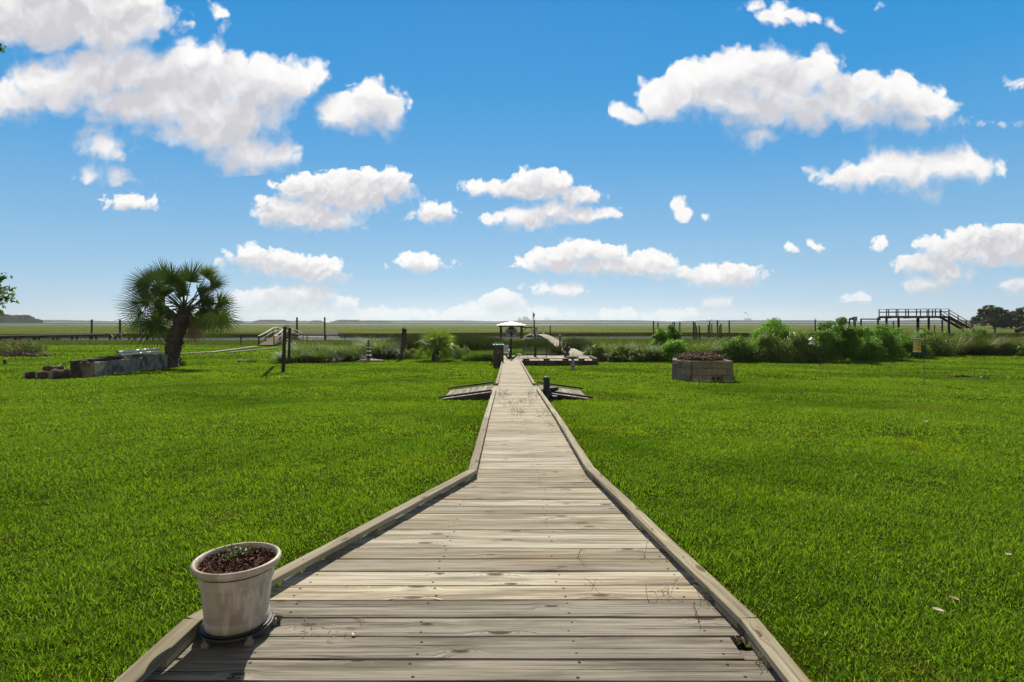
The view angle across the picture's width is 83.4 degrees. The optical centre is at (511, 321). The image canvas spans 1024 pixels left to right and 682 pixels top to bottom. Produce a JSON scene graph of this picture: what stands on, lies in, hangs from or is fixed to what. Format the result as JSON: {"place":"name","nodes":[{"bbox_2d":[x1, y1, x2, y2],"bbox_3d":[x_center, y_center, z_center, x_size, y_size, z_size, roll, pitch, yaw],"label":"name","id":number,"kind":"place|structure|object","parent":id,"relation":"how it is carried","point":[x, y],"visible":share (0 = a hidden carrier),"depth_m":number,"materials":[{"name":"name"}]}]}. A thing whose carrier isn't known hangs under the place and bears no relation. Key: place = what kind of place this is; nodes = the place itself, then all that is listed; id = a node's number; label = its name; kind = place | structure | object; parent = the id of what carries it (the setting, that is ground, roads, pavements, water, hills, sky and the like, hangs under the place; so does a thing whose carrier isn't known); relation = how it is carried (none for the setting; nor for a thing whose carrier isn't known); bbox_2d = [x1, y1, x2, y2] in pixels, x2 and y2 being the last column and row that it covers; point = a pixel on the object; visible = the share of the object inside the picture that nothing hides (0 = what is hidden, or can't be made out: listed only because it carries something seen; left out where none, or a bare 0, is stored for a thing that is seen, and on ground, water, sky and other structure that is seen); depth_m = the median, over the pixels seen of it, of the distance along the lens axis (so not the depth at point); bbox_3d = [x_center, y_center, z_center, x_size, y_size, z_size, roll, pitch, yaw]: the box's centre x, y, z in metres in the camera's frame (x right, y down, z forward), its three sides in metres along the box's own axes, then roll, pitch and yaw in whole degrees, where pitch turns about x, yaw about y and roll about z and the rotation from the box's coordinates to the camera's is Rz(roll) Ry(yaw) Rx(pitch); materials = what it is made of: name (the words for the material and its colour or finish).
{"place":"outdoors","nodes":[
{"label":"outdoors","id":0,"kind":"place"},
{"bbox_2d":[0,323,988,323],"bbox_3d":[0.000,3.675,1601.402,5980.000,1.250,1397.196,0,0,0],"label":"marsh","id":1,"kind":"structure","parent":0,"point":[484,323],"depth_m":1002.43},
{"bbox_2d":[0,313,42,322],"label":"wooded island","id":2,"kind":"structure","parent":1,"relation":"on","point":[7,318],"depth_m":1494.38,"materials":[{"name":"plant"}]},
{"bbox_2d":[0,322,1021,340],"bbox_3d":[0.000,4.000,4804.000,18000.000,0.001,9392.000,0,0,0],"label":"water","id":3,"kind":"structure","parent":0,"point":[254,338],"depth_m":836.52,"materials":[{"name":"liquid"}]},
{"bbox_2d":[252,319,290,321],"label":"wooded island","id":4,"kind":"structure","parent":3,"relation":"on","point":[278,320],"depth_m":3193.60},
{"bbox_2d":[332,320,388,321],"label":"wooded island","id":5,"kind":"structure","parent":3,"relation":"on","point":[358,321],"depth_m":3195.01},
{"bbox_2d":[43,320,969,321],"bbox_3d":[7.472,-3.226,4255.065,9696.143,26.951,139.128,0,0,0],"label":"treeline","id":6,"kind":"object","parent":3,"relation":"on","point":[569,321],"visible":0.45,"depth_m":4293.07,"materials":[{"name":"plant"}]},
{"bbox_2d":[496,321,533,338],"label":"boat shelter","id":7,"kind":"object","parent":3,"relation":"in","point":[511,324],"visible":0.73,"depth_m":115.83,"materials":[{"name":"white wood"}]},
{"bbox_2d":[502,336,520,337],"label":"lift beam","id":8,"kind":"structure","parent":7,"relation":"hanging from","point":[511,337],"depth_m":116.29,"materials":[{"name":"grey metal"}]},
{"bbox_2d":[506,327,516,335],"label":"motor boat","id":9,"kind":"object","parent":8,"relation":"on","point":[511,331],"visible":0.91,"depth_m":116.60,"materials":[{"name":"white paint"}]},
{"bbox_2d":[0,341,1023,681],"bbox_3d":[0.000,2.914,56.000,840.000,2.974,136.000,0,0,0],"label":"lawn ground","id":10,"kind":"structure","parent":0,"point":[784,643],"depth_m":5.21,"materials":[{"name":"plant"}]},
{"bbox_2d":[0,43,19,316],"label":"shade tree","id":11,"kind":"object","parent":10,"relation":"on","point":[3,293],"visible":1,"depth_m":14.00,"materials":[{"name":"green plant"}]},
{"bbox_2d":[0,339,30,352],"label":"shrub","id":12,"kind":"object","parent":10,"relation":"on","point":[19,348],"visible":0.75,"depth_m":56.86,"materials":[{"name":"green plant"}]},
{"bbox_2d":[0,339,47,351],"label":"bank reeds","id":13,"kind":"object","parent":10,"relation":"on","point":[8,342],"visible":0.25,"depth_m":62.81,"materials":[{"name":"plant"}]},
{"bbox_2d":[0,350,56,356],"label":"mulch heap","id":14,"kind":"object","parent":10,"relation":"on","point":[20,353],"visible":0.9,"depth_m":53.55,"materials":[{"name":"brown wood"}]},
{"bbox_2d":[24,371,35,378],"bbox_3d":[-22.226,2.512,26.956,0.380,0.429,0.991,0,0,42],"label":"log","id":15,"kind":"object","parent":10,"relation":"on","point":[29,374],"visible":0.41,"depth_m":26.62,"materials":[{"name":"brown wood"}]},
{"bbox_2d":[22,339,45,353],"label":"shrub","id":16,"kind":"object","parent":10,"relation":"on","point":[35,347],"visible":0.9,"depth_m":58.03,"materials":[{"name":"green plant"}]},
{"bbox_2d":[35,370,47,378],"bbox_3d":[-21.748,2.492,26.955,0.459,0.464,0.903,0,0,34],"label":"log","id":17,"kind":"object","parent":10,"relation":"on","point":[41,374],"visible":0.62,"depth_m":26.64,"materials":[{"name":"brown wood"}]},
{"bbox_2d":[42,365,64,370],"bbox_3d":[-21.750,2.243,27.309,0.844,0.389,0.333,0,0,-29],"label":"log","id":18,"kind":"object","parent":17,"relation":"on","point":[47,368],"visible":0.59,"depth_m":27.16,"materials":[{"name":"brown wood"}]},
{"bbox_2d":[47,368,70,378],"bbox_3d":[-21.347,2.461,27.103,0.493,0.565,0.814,0,0,25],"label":"log","id":19,"kind":"object","parent":10,"relation":"on","point":[55,373],"visible":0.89,"depth_m":26.92,"materials":[{"name":"brown wood"}]},
{"bbox_2d":[0,333,155,340],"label":"pier","id":20,"kind":"structure","parent":10,"relation":"on","point":[53,336],"depth_m":111.99,"materials":[{"name":"brown wood"}]},
{"bbox_2d":[70,354,167,377],"bbox_3d":[-21.206,2.602,31.500,1.165,1.347,8.033,0,0,-9],"label":"concrete trough","id":21,"kind":"object","parent":10,"relation":"on","point":[103,367],"visible":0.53,"depth_m":29.95,"materials":[{"name":"concrete"}]},
{"bbox_2d":[69,355,117,361],"bbox_3d":[-21.276,1.873,29.475,0.206,0.088,4.300,0,0,-9],"label":"plank","id":22,"kind":"object","parent":21,"relation":"on","point":[91,358],"visible":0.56,"depth_m":28.96,"materials":[{"name":"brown wood"}]},
{"bbox_2d":[87,354,143,360],"bbox_3d":[-20.576,1.842,30.050,0.204,0.102,5.156,0,0,-8],"label":"plank","id":23,"kind":"object","parent":21,"relation":"on","point":[114,357],"visible":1,"depth_m":29.60,"materials":[{"name":"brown wood"}]},
{"bbox_2d":[116,347,159,353],"bbox_3d":[-21.455,1.645,33.100,0.150,0.156,4.215,0,0,-5],"label":"pvc pipe","id":24,"kind":"object","parent":21,"relation":"on","point":[136,350],"visible":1,"depth_m":32.79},
{"bbox_2d":[118,350,160,355],"bbox_3d":[-21.175,1.805,32.800,0.150,0.156,4.016,0,0,-5],"label":"pvc pipe","id":25,"kind":"object","parent":21,"relation":"on","point":[149,352],"visible":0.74,"depth_m":32.81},
{"bbox_2d":[113,258,241,367],"bbox_3d":[-21.319,-0.486,36.019,8.834,7.384,4.080,0,0,0],"label":"palm tree","id":26,"kind":"object","parent":10,"relation":"on","point":[184,319],"visible":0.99,"depth_m":36.08,"materials":[{"name":"green plant"}]},
{"bbox_2d":[207,346,257,352],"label":"path board","id":27,"kind":"object","parent":10,"relation":"on","point":[233,349],"visible":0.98,"depth_m":66.49,"materials":[{"name":"grey wood"}]},
{"bbox_2d":[258,327,301,345],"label":"gangway","id":28,"kind":"object","parent":10,"relation":"on","point":[273,340],"visible":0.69,"depth_m":84.24,"materials":[{"name":"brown wood"}]},
{"bbox_2d":[281,325,290,372],"bbox_3d":[-14.260,1.727,36.452,0.297,3.132,11.854,0,0,-20],"label":"clothesline frame","id":29,"kind":"object","parent":10,"relation":"on","point":[284,347],"visible":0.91,"depth_m":31.05,"materials":[{"name":"brown wood"}]},
{"bbox_2d":[268,349,311,363],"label":"grass clump","id":30,"kind":"object","parent":10,"relation":"on","point":[297,358],"visible":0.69,"depth_m":43.22,"materials":[{"name":"plant"}]},
{"bbox_2d":[274,336,333,360],"bbox_3d":[-16.844,2.068,46.714,6.050,2.413,5.812,0,0,0],"label":"grass clump","id":31,"kind":"object","parent":10,"relation":"on","point":[293,349],"visible":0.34,"depth_m":46.11,"materials":[{"name":"plant"}]},
{"bbox_2d":[271,334,363,335],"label":"rail","id":32,"kind":"object","parent":10,"relation":"on","point":[321,335],"visible":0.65,"depth_m":89.51,"materials":[{"name":"brown wood"}]},
{"bbox_2d":[298,330,339,337],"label":"floating dock","id":33,"kind":"object","parent":10,"relation":"on","point":[329,332],"visible":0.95,"depth_m":111.96,"materials":[{"name":"wood"}]},
{"bbox_2d":[300,347,340,362],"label":"grass clump","id":34,"kind":"object","parent":10,"relation":"on","point":[320,356],"visible":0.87,"depth_m":43.87,"materials":[{"name":"plant"}]},
{"bbox_2d":[310,341,357,360],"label":"grass clump","id":35,"kind":"object","parent":10,"relation":"on","point":[334,347],"visible":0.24,"depth_m":46.60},
{"bbox_2d":[331,343,371,360],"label":"grass clump","id":36,"kind":"object","parent":10,"relation":"on","point":[353,355],"visible":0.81,"depth_m":46.09,"materials":[{"name":"plant"}]},
{"bbox_2d":[357,340,385,361],"bbox_3d":[-11.088,2.330,45.301,2.296,1.784,1.359,0,0,0],"label":"stone fountain","id":37,"kind":"object","parent":10,"relation":"on","point":[368,355],"visible":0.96,"depth_m":45.10,"materials":[{"name":"grey stone"}]},
{"bbox_2d":[345,330,406,358],"bbox_3d":[-11.715,2.037,49.646,6.365,2.669,5.949,0,0,0],"label":"grass clump","id":38,"kind":"object","parent":10,"relation":"on","point":[379,352],"visible":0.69,"depth_m":48.94,"materials":[{"name":"plant"}]},
{"bbox_2d":[369,340,400,357],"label":"grass clump","id":39,"kind":"object","parent":10,"relation":"on","point":[391,349],"visible":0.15,"depth_m":50.97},
{"bbox_2d":[400,327,406,359],"bbox_3d":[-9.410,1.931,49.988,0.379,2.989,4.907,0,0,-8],"label":"post","id":40,"kind":"object","parent":10,"relation":"on","point":[404,334],"visible":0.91,"depth_m":47.68,"materials":[{"name":"brown wood"}]},
{"bbox_2d":[403,347,425,358],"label":"shrub","id":41,"kind":"object","parent":10,"relation":"on","point":[411,351],"visible":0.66,"depth_m":49.69,"materials":[{"name":"green plant"}]},
{"bbox_2d":[412,327,459,361],"bbox_3d":[-6.008,2.122,46.585,4.346,3.646,4.669,0,0,0],"label":"palm tree","id":42,"kind":"object","parent":10,"relation":"on","point":[434,351],"visible":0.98,"depth_m":46.25,"materials":[{"name":"green plant"}]},
{"bbox_2d":[382,332,504,356],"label":"dark reeds","id":43,"kind":"object","parent":10,"relation":"on","point":[478,342],"visible":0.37,"depth_m":52.59,"materials":[{"name":"plant"}]},
{"bbox_2d":[451,345,470,358],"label":"shrub","id":44,"kind":"object","parent":10,"relation":"on","point":[461,351],"visible":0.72,"depth_m":49.61,"materials":[{"name":"green plant"}]},
{"bbox_2d":[114,359,810,681],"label":"boardwalk","id":45,"kind":"structure","parent":10,"relation":"on","point":[478,570],"depth_m":3.22,"materials":[{"name":"grey wood"}]},
{"bbox_2d":[197,609,276,649],"bbox_3d":[-1.361,1.505,2.845,0.350,0.065,0.354,0,0,0],"label":"plant caddy","id":46,"kind":"object","parent":45,"relation":"on","point":[271,620],"visible":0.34,"depth_m":2.71,"materials":[{"name":"black metal"}]},
{"bbox_2d":[190,542,281,635],"bbox_3d":[-1.358,1.321,2.840,0.409,0.321,0.409,0,0,0],"label":"planter","id":47,"kind":"object","parent":46,"relation":"on","point":[235,594],"visible":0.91,"depth_m":2.73,"materials":[{"name":"ceramic"}]},
{"bbox_2d":[214,541,252,559],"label":"potted seedling","id":48,"kind":"object","parent":47,"relation":"on","point":[239,551],"visible":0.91,"depth_m":2.88,"materials":[{"name":"green plant"}]},
{"bbox_2d":[274,612,282,621],"bbox_3d":[-1.215,1.516,2.951,0.069,0.044,0.056,0,0,-32],"label":"pebble","id":49,"kind":"object","parent":45,"relation":"on","point":[278,616],"visible":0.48,"depth_m":2.94,"materials":[{"name":"brown stone"}]},
{"bbox_2d":[294,387,762,662],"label":"dry wisps","id":50,"kind":"object","parent":45,"relation":"on","point":[520,412],"visible":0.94,"depth_m":3.26,"materials":[{"name":"plant"}]},
{"bbox_2d":[461,349,492,360],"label":"landing grass","id":51,"kind":"structure","parent":10,"relation":"on","point":[471,356],"depth_m":46.17,"materials":[{"name":"plant"}]},
{"bbox_2d":[493,344,503,367],"bbox_3d":[-0.884,2.277,37.659,0.712,1.608,0.732,0,0,0],"label":"mooring post","id":52,"kind":"object","parent":10,"relation":"on","point":[498,353],"visible":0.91,"depth_m":37.33,"materials":[{"name":"brown wood"}]},
{"bbox_2d":[494,336,552,348],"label":"dark reeds","id":53,"kind":"object","parent":10,"relation":"on","point":[541,343],"visible":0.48,"depth_m":63.08,"materials":[{"name":"plant"}]},
{"bbox_2d":[504,346,550,355],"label":"landing grass","id":54,"kind":"structure","parent":10,"relation":"on","point":[515,352],"depth_m":50.42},
{"bbox_2d":[543,376,558,399],"bbox_3d":[1.074,1.893,16.135,0.475,0.733,0.436,0,0,0],"label":"iron cleat","id":55,"kind":"object","parent":10,"relation":"on","point":[548,390],"visible":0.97,"depth_m":16.00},
{"bbox_2d":[504,355,597,364],"bbox_3d":[2.523,2.850,43.579,7.152,0.530,6.042,0,0,0],"label":"landing","id":56,"kind":"object","parent":10,"relation":"on","point":[548,360],"visible":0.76,"depth_m":40.62,"materials":[{"name":"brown wood"}]},
{"bbox_2d":[505,336,517,359],"bbox_3d":[-0.057,1.884,41.381,0.675,1.700,0.668,0,0,42],"label":"anchor","id":57,"kind":"object","parent":56,"relation":"on","point":[510,354],"visible":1,"depth_m":41.33,"materials":[{"name":"black metal"}]},
{"bbox_2d":[523,348,534,356],"bbox_3d":[1.315,2.385,45.025,0.946,0.700,0.471,0,0,0],"label":"garden bench","id":58,"kind":"object","parent":56,"relation":"on","point":[527,349],"visible":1,"depth_m":44.80,"materials":[{"name":"black metal"}]},
{"bbox_2d":[536,348,546,356],"bbox_3d":[2.299,2.385,45.025,0.887,0.700,0.471,0,0,0],"label":"garden bench","id":59,"kind":"object","parent":56,"relation":"on","point":[541,349],"visible":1,"depth_m":44.80,"materials":[{"name":"black metal"}]},
{"bbox_2d":[543,342,564,355],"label":"grass clump","id":60,"kind":"object","parent":56,"relation":"on","point":[558,349],"visible":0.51,"depth_m":47.80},
{"bbox_2d":[563,342,570,356],"bbox_3d":[4.246,2.158,44.416,0.494,1.154,0.454,0,0,-36],"label":"pelican statue","id":61,"kind":"object","parent":56,"relation":"on","point":[566,349],"visible":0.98,"depth_m":44.29,"materials":[{"name":"stone"}]},
{"bbox_2d":[535,327,588,357],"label":"pier","id":62,"kind":"structure","parent":10,"relation":"on","point":[574,352],"depth_m":67.34,"materials":[{"name":"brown wood"}]},
{"bbox_2d":[566,356,578,369],"bbox_3d":[3.630,2.359,34.358,0.790,1.118,0.790,0,0,0],"label":"birdbath","id":63,"kind":"object","parent":10,"relation":"on","point":[572,358],"visible":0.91,"depth_m":34.23,"materials":[{"name":"stone"}]},
{"bbox_2d":[557,337,593,351],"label":"bank reeds","id":64,"kind":"object","parent":10,"relation":"on","point":[576,343],"visible":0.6,"depth_m":58.89,"materials":[{"name":"plant"}]},
{"bbox_2d":[583,343,607,360],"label":"shrub","id":65,"kind":"object","parent":10,"relation":"on","point":[599,353],"visible":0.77,"depth_m":46.12,"materials":[{"name":"green plant"}]},
{"bbox_2d":[602,340,640,359],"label":"grass clump","id":66,"kind":"object","parent":10,"relation":"on","point":[609,350],"visible":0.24,"depth_m":47.01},
{"bbox_2d":[607,345,650,361],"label":"shrub","id":67,"kind":"object","parent":10,"relation":"on","point":[635,355],"visible":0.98,"depth_m":44.64,"materials":[{"name":"green plant"}]},
{"bbox_2d":[622,339,657,360],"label":"grass clump","id":68,"kind":"object","parent":10,"relation":"on","point":[644,349],"visible":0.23,"depth_m":45.96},
{"bbox_2d":[637,342,667,361],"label":"grass clump","id":69,"kind":"object","parent":10,"relation":"on","point":[659,351],"visible":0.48,"depth_m":45.92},
{"bbox_2d":[651,325,671,350],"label":"shrub","id":70,"kind":"object","parent":10,"relation":"on","point":[660,335],"visible":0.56,"depth_m":53.60,"materials":[{"name":"green plant"}]},
{"bbox_2d":[659,338,687,361],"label":"shrub","id":71,"kind":"object","parent":10,"relation":"on","point":[673,348],"visible":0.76,"depth_m":44.93,"materials":[{"name":"green plant"}]},
{"bbox_2d":[665,325,682,341],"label":"shrub","id":72,"kind":"object","parent":10,"relation":"on","point":[673,333],"visible":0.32,"depth_m":54.07,"materials":[{"name":"green plant"}]},
{"bbox_2d":[681,337,721,354],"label":"grass clump","id":73,"kind":"object","parent":10,"relation":"on","point":[700,349],"visible":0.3,"depth_m":45.73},
{"bbox_2d":[672,358,732,381],"bbox_3d":[8.174,2.102,25.262,2.454,0.908,2.521,0,0,0],"label":"raised block planter","id":74,"kind":"object","parent":10,"relation":"on","point":[703,370],"visible":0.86,"depth_m":24.09,"materials":[{"name":"concrete"}]},
{"bbox_2d":[673,351,726,360],"bbox_3d":[8.227,1.476,25.206,2.373,0.428,2.296,0,0,0],"label":"brush heap","id":75,"kind":"object","parent":74,"relation":"in","point":[686,355],"visible":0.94,"depth_m":24.69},
{"bbox_2d":[699,336,753,358],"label":"grass clump","id":76,"kind":"object","parent":10,"relation":"on","point":[719,349],"visible":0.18,"depth_m":45.95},
{"bbox_2d":[718,334,760,361],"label":"shrub","id":77,"kind":"object","parent":10,"relation":"on","point":[743,349],"visible":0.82,"depth_m":44.50,"materials":[{"name":"green plant"}]},
{"bbox_2d":[749,317,791,347],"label":"shrub","id":78,"kind":"object","parent":10,"relation":"on","point":[775,329],"visible":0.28,"depth_m":52.60,"materials":[{"name":"green plant"}]},
{"bbox_2d":[747,332,802,362],"bbox_3d":[20.151,1.983,44.588,4.124,2.449,3.549,0,0,0],"label":"shrub","id":79,"kind":"object","parent":10,"relation":"on","point":[773,350],"visible":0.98,"depth_m":44.09,"materials":[{"name":"green plant"}]},
{"bbox_2d":[785,331,819,361],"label":"shrub","id":80,"kind":"object","parent":10,"relation":"on","point":[800,340],"visible":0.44,"depth_m":44.52,"materials":[{"name":"green plant"}]},
{"bbox_2d":[808,333,820,370],"bbox_3d":[17.158,1.766,32.688,0.651,2.286,0.373,0,0,-21],"label":"bird feeder","id":81,"kind":"object","parent":10,"relation":"on","point":[811,338],"visible":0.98,"depth_m":32.63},
{"bbox_2d":[803,326,843,361],"bbox_3d":[24.320,1.776,45.250,3.402,2.846,3.169,0,0,0],"label":"shrub","id":82,"kind":"object","parent":10,"relation":"on","point":[825,338],"visible":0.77,"depth_m":44.59,"materials":[{"name":"green plant"}]},
{"bbox_2d":[813,320,840,356],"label":"shrub","id":83,"kind":"object","parent":10,"relation":"on","point":[828,324],"visible":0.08,"depth_m":52.86,"materials":[{"name":"green plant"}]},
{"bbox_2d":[829,317,863,361],"bbox_3d":[26.173,1.369,45.259,2.710,3.587,2.584,0,0,0],"label":"shrub","id":84,"kind":"object","parent":10,"relation":"on","point":[847,345],"visible":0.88,"depth_m":44.75,"materials":[{"name":"green plant"}]},
{"bbox_2d":[840,321,888,361],"bbox_3d":[28.438,1.557,46.670,3.458,3.333,3.500,0,0,-35],"label":"shrub","id":85,"kind":"object","parent":10,"relation":"on","point":[870,350],"visible":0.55,"depth_m":46.12,"materials":[{"name":"green plant"}]},
{"bbox_2d":[860,317,880,327],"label":"boat lift","id":86,"kind":"object","parent":10,"relation":"on","point":[877,319],"visible":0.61,"depth_m":104.91,"materials":[{"name":"grey metal"}]},
{"bbox_2d":[862,322,913,360],"bbox_3d":[31.089,1.617,48.164,3.940,3.228,3.181,0,0,-21],"label":"shrub","id":87,"kind":"object","parent":10,"relation":"on","point":[889,341],"visible":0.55,"depth_m":47.58,"materials":[{"name":"green plant"}]},
{"bbox_2d":[895,333,934,358],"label":"shrub","id":88,"kind":"object","parent":10,"relation":"on","point":[908,345],"visible":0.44,"depth_m":50.61,"materials":[{"name":"green plant"}]},
{"bbox_2d":[912,328,924,382],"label":"bird house","id":89,"kind":"structure","parent":10,"relation":"on","point":[916,344],"depth_m":22.23,"materials":[{"name":"yellow wood"}]},
{"bbox_2d":[912,326,932,337],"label":"shrub","id":90,"kind":"object","parent":10,"relation":"on","point":[918,333],"visible":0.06,"depth_m":57.97,"materials":[{"name":"green plant"}]},
{"bbox_2d":[878,309,972,337],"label":"stair platform","id":91,"kind":"structure","parent":10,"relation":"on","point":[951,320],"depth_m":80.02,"materials":[{"name":"brown wood"}]},
{"bbox_2d":[921,331,959,355],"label":"shrub","id":92,"kind":"object","parent":10,"relation":"on","point":[938,348],"visible":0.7,"depth_m":54.28,"materials":[{"name":"green plant"}]},
{"bbox_2d":[936,327,963,340],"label":"shrub","id":93,"kind":"object","parent":10,"relation":"on","point":[944,332],"visible":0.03,"depth_m":60.22,"materials":[{"name":"green plant"}]},
{"bbox_2d":[933,332,985,354],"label":"grass clump","id":94,"kind":"object","parent":10,"relation":"on","point":[962,348],"visible":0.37,"depth_m":55.71,"materials":[{"name":"plant"}]},
{"bbox_2d":[953,327,987,353],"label":"shrub","id":95,"kind":"object","parent":10,"relation":"on","point":[977,337],"visible":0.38,"depth_m":57.29,"materials":[{"name":"green plant"}]},
{"bbox_2d":[976,328,994,343],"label":"shrub","id":96,"kind":"object","parent":10,"relation":"on","point":[984,332],"visible":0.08,"depth_m":61.86,"materials":[{"name":"green plant"}]},
{"bbox_2d":[957,331,1014,354],"bbox_3d":[46.384,2.031,56.709,6.802,2.694,6.499,0,0,0],"label":"grass clump","id":97,"kind":"object","parent":10,"relation":"on","point":[989,350],"visible":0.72,"depth_m":55.88,"materials":[{"name":"plant"}]},
{"bbox_2d":[985,340,1017,354],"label":"shrub","id":98,"kind":"object","parent":10,"relation":"on","point":[1004,349],"visible":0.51,"depth_m":56.06,"materials":[{"name":"green plant"}]},
{"bbox_2d":[983,330,1023,354],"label":"grass clump","id":99,"kind":"object","parent":10,"relation":"on","point":[1015,340],"visible":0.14,"depth_m":57.94,"materials":[{"name":"plant"}]},
{"bbox_2d":[1006,343,1023,355],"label":"shrub","id":100,"kind":"object","parent":10,"relation":"on","point":[1019,350],"visible":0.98,"depth_m":54.68,"materials":[{"name":"green plant"}]},
{"bbox_2d":[0,325,1023,337],"bbox_3d":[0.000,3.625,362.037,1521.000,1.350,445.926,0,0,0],"label":"marsh","id":101,"kind":"structure","parent":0,"point":[69,328],"depth_m":224.20,"materials":[{"name":"plant"}]},
{"bbox_2d":[0,327,1023,337],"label":"marsh grass","id":102,"kind":"structure","parent":101,"relation":"on","point":[624,332],"depth_m":177.79,"materials":[{"name":"plant"}]},
{"bbox_2d":[970,305,1020,328],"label":"oak tree","id":103,"kind":"object","parent":101,"relation":"on","point":[991,316],"visible":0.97,"depth_m":246.44,"materials":[{"name":"green plant"}]},
{"bbox_2d":[1012,307,1023,326],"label":"oak tree","id":104,"kind":"object","parent":101,"relation":"on","point":[1019,312],"visible":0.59,"depth_m":248.65,"materials":[{"name":"green plant"}]},
{"bbox_2d":[0,336,1023,349],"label":"bank grass","id":105,"kind":"structure","parent":0,"point":[602,340],"depth_m":92.16,"materials":[{"name":"plant"}]},
{"bbox_2d":[0,0,1023,321],"label":"sky","id":106,"kind":"structure","parent":0,"point":[474,160],"materials":[{"name":"blue"}]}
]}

